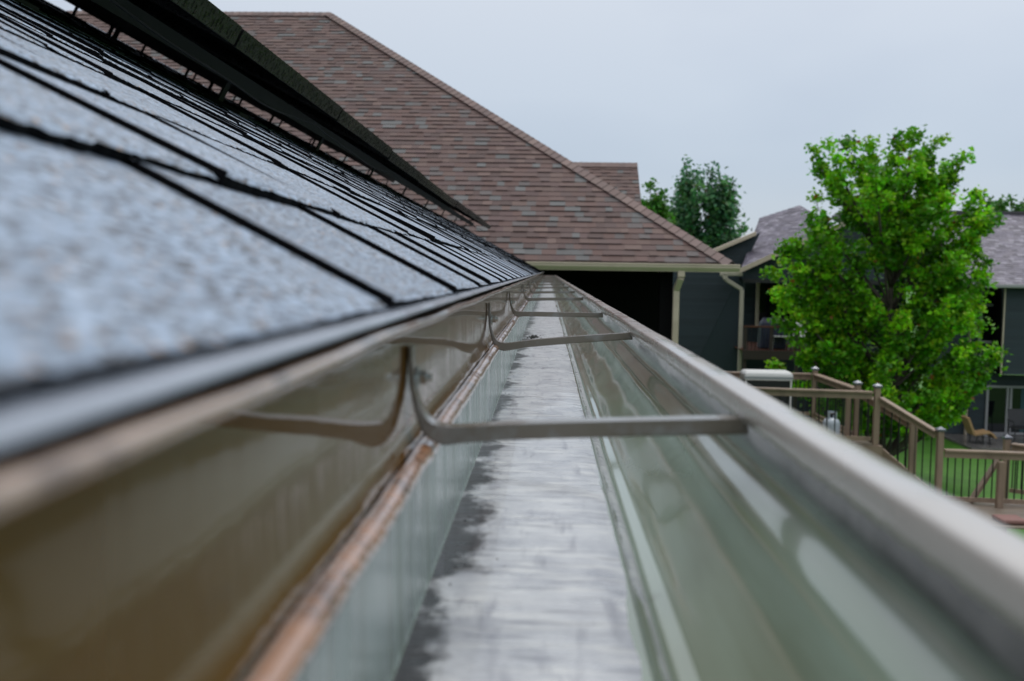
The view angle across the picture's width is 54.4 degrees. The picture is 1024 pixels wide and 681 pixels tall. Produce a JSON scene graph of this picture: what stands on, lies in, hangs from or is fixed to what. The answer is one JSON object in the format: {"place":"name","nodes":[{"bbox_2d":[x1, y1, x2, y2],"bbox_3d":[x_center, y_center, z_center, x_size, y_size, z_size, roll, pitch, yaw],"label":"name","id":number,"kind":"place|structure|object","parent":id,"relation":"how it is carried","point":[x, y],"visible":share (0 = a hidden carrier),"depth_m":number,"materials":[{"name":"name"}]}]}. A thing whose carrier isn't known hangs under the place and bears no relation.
{"place":"outdoors","nodes":[
{"label":"outdoors","id":0,"kind":"place"},
{"bbox_2d":[67,10,739,343],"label":"brown roofed house","id":1,"kind":"structure","parent":0,"point":[598,230],"depth_m":16.38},
{"bbox_2d":[578,284,631,317],"bbox_3d":[1.520,0.386,16.602,0.900,2.642,0.037,1,4,2],"label":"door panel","id":2,"kind":"structure","parent":1,"relation":"in","point":[619,297],"depth_m":16.50,"materials":[{"name":"black"}]},
{"bbox_2d":[46,0,1023,236],"label":"sky","id":3,"kind":"structure","parent":0,"point":[743,86],"materials":[{"name":"white"}]},
{"bbox_2d":[726,366,1023,528],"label":"wooden deck","id":4,"kind":"structure","parent":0,"point":[1000,503],"depth_m":17.58,"materials":[{"name":"beige wood"}]},
{"bbox_2d":[740,369,792,407],"bbox_3d":[4.990,1.134,19.608,0.940,1.092,0.506,1,4,2],"label":"deck box","id":5,"kind":"object","parent":4,"relation":"on","point":[768,378],"visible":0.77,"depth_m":19.36,"materials":[{"name":"white plastic"}]},
{"bbox_2d":[822,411,839,434],"bbox_3d":[5.854,1.544,18.254,0.310,0.490,0.310,1,4,2],"label":"propane tank","id":6,"kind":"object","parent":4,"relation":"on","point":[830,423],"visible":0.56,"depth_m":18.14,"materials":[{"name":"white metal"}]},
{"bbox_2d":[859,292,1023,536],"bbox_3d":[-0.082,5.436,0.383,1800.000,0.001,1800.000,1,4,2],"label":"lawn","id":7,"kind":"structure","parent":0,"point":[948,444],"depth_m":28.07,"materials":[{"name":"green plant"}]},
{"bbox_2d":[0,0,543,680],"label":"house","id":8,"kind":"structure","parent":7,"relation":"on","point":[216,320],"depth_m":0.20,"materials":[{"name":"black"}]},
{"bbox_2d":[65,0,262,110],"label":"mounting rail","id":9,"kind":"object","parent":8,"relation":"attached to","point":[144,44],"visible":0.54,"depth_m":7.90,"materials":[{"name":"black metal"}]},
{"bbox_2d":[68,0,337,151],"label":"mounting rail","id":10,"kind":"object","parent":8,"relation":"attached to","point":[111,29],"visible":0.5,"depth_m":6.44,"materials":[{"name":"black metal"}]},
{"bbox_2d":[73,0,394,188],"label":"mounting rail","id":11,"kind":"object","parent":8,"relation":"attached to","point":[120,23],"visible":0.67,"depth_m":4.80,"materials":[{"name":"black metal"}]},
{"bbox_2d":[14,0,473,231],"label":"mounting rail","id":12,"kind":"object","parent":8,"relation":"attached to","point":[256,91],"visible":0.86,"depth_m":2.72,"materials":[{"name":"black metal"}]},
{"bbox_2d":[152,0,242,44],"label":"solar panel","id":13,"kind":"object","parent":12,"relation":"attached to","point":[208,15],"visible":1,"depth_m":1.93,"materials":[{"name":"black"}]},
{"bbox_2d":[128,0,341,119],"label":"solar panel","id":14,"kind":"object","parent":12,"relation":"attached to","point":[247,51],"visible":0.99,"depth_m":2.84,"materials":[{"name":"black"}]},
{"bbox_2d":[182,35,392,156],"bbox_3d":[-1.219,-1.113,3.539,1.452,0.791,0.985,1,4,2],"label":"solar panel","id":15,"kind":"object","parent":12,"relation":"attached to","point":[345,122],"visible":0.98,"depth_m":4.02,"materials":[{"name":"black"}]},
{"bbox_2d":[280,98,422,180],"bbox_3d":[-1.186,-1.178,4.547,1.452,0.791,0.985,1,4,2],"label":"solar panel","id":16,"kind":"object","parent":12,"relation":"attached to","point":[402,164],"visible":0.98,"depth_m":4.18,"materials":[{"name":"black"}]},
{"bbox_2d":[303,113,442,195],"bbox_3d":[-1.154,-1.240,5.494,1.452,0.791,0.985,1,4,2],"label":"solar panel","id":17,"kind":"object","parent":12,"relation":"attached to","point":[426,183],"visible":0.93,"depth_m":5.01,"materials":[{"name":"black"}]},
{"bbox_2d":[390,169,456,206],"bbox_3d":[-1.119,-1.309,6.491,1.452,0.791,0.985,1,4,2],"label":"solar panel","id":18,"kind":"object","parent":12,"relation":"attached to","point":[445,197],"visible":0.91,"depth_m":6.76,"materials":[{"name":"black"}]},
{"bbox_2d":[415,185,468,213],"bbox_3d":[-1.078,-1.388,7.518,1.452,0.791,0.985,1,4,2],"label":"solar panel","id":19,"kind":"object","parent":12,"relation":"attached to","point":[461,207],"visible":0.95,"depth_m":7.62,"materials":[{"name":"black"}]},
{"bbox_2d":[421,189,478,219],"bbox_3d":[-1.039,-1.464,8.534,1.452,0.791,0.985,1,4,2],"label":"solar panel","id":20,"kind":"object","parent":12,"relation":"attached to","point":[472,214],"visible":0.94,"depth_m":8.86,"materials":[{"name":"black"}]},
{"bbox_2d":[429,194,485,224],"bbox_3d":[-1.001,-1.537,9.571,1.452,0.791,0.985,1,4,2],"label":"solar panel","id":21,"kind":"object","parent":12,"relation":"attached to","point":[480,220],"visible":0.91,"depth_m":10.05,"materials":[{"name":"black"}]},
{"bbox_2d":[438,200,490,228],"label":"solar panel","id":22,"kind":"object","parent":12,"relation":"attached to","point":[487,225],"visible":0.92,"depth_m":10.91,"materials":[{"name":"black"}]},
{"bbox_2d":[110,0,482,230],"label":"panel cable","id":23,"kind":"object","parent":8,"relation":"attached to","point":[172,44],"visible":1,"depth_m":2.21,"materials":[{"name":"black plastic"}]},
{"bbox_2d":[241,275,1023,680],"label":"rain gutter","id":24,"kind":"object","parent":8,"relation":"attached to","point":[601,491],"visible":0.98,"depth_m":0.38,"materials":[{"name":"metal"}]},
{"bbox_2d":[640,177,678,225],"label":"leafy tree","id":25,"kind":"object","parent":7,"relation":"on","point":[657,204],"visible":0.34,"depth_m":47.21,"materials":[{"name":"green plant"}]},
{"bbox_2d":[668,154,706,240],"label":"aspen tree","id":26,"kind":"object","parent":7,"relation":"on","point":[688,201],"visible":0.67,"depth_m":60.88,"materials":[{"name":"green plant"}]},
{"bbox_2d":[694,160,751,248],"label":"aspen tree","id":27,"kind":"object","parent":7,"relation":"on","point":[720,209],"visible":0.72,"depth_m":60.46,"materials":[{"name":"green plant"}]},
{"bbox_2d":[734,325,849,426],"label":"balcony deck","id":28,"kind":"structure","parent":7,"relation":"on","point":[751,350],"depth_m":32.23,"materials":[{"name":"red wood"}]},
{"bbox_2d":[757,317,785,348],"bbox_3d":[8.624,-0.254,33.050,0.838,1.005,0.547,1,4,2],"label":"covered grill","id":29,"kind":"object","parent":28,"relation":"on","point":[763,322],"visible":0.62,"depth_m":32.80,"materials":[{"name":"black fabric"}]},
{"bbox_2d":[671,205,1023,436],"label":"teal house","id":30,"kind":"structure","parent":7,"relation":"on","point":[718,311],"depth_m":33.82,"materials":[{"name":"wood"}]},
{"bbox_2d":[755,283,844,326],"bbox_3d":[10.497,-1.293,36.040,3.310,1.624,0.130,1,4,2],"label":"patio door","id":31,"kind":"structure","parent":30,"relation":"in","point":[764,307],"depth_m":36.06,"materials":[{"name":"glass"}]},
{"bbox_2d":[978,291,993,342],"bbox_3d":[16.178,-0.793,33.805,0.611,1.770,0.050,1,4,2],"label":"window","id":32,"kind":"structure","parent":30,"relation":"in","point":[987,334],"depth_m":33.81,"materials":[{"name":"grey glass"}]},
{"bbox_2d":[984,385,1023,434],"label":"sliding door","id":33,"kind":"structure","parent":30,"relation":"in","point":[1000,398],"depth_m":34.00,"materials":[{"name":"grey"}]},
{"bbox_2d":[758,124,1012,455],"bbox_3d":[9.816,-1.037,26.043,5.893,9.609,4.349,-1,4,-25],"label":"maple tree","id":34,"kind":"object","parent":7,"relation":"on","point":[886,208],"visible":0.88,"depth_m":25.68,"materials":[{"name":"green plant"}]},
{"bbox_2d":[944,434,1023,450],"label":"patio","id":35,"kind":"structure","parent":7,"relation":"on","point":[963,441],"depth_m":32.72,"materials":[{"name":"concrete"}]},
{"bbox_2d":[960,415,996,444],"bbox_3d":[15.116,2.900,32.260,0.976,0.881,0.560,1,4,2],"label":"lounge chair","id":36,"kind":"object","parent":35,"relation":"on","point":[968,425],"visible":1,"depth_m":32.09,"materials":[{"name":"beige fabric"}]},
{"bbox_2d":[1007,409,1023,442],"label":"patio chair","id":37,"kind":"object","parent":35,"relation":"on","point":[1015,419],"visible":0.92,"depth_m":32.86,"materials":[{"name":"black plastic"}]},
{"bbox_2d":[978,196,1017,210],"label":"leafy tree","id":38,"kind":"object","parent":7,"relation":"on","point":[999,205],"visible":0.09,"depth_m":56.05,"materials":[{"name":"green plant"}]},
{"bbox_2d":[1000,193,1023,210],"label":"leafy tree","id":39,"kind":"object","parent":7,"relation":"on","point":[1020,206],"visible":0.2,"depth_m":55.33,"materials":[{"name":"green plant"}]},
{"bbox_2d":[992,514,1023,524],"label":"seat cushion","id":40,"kind":"object","parent":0,"point":[1009,519],"visible":1,"depth_m":15.59,"materials":[{"name":"red fabric"}]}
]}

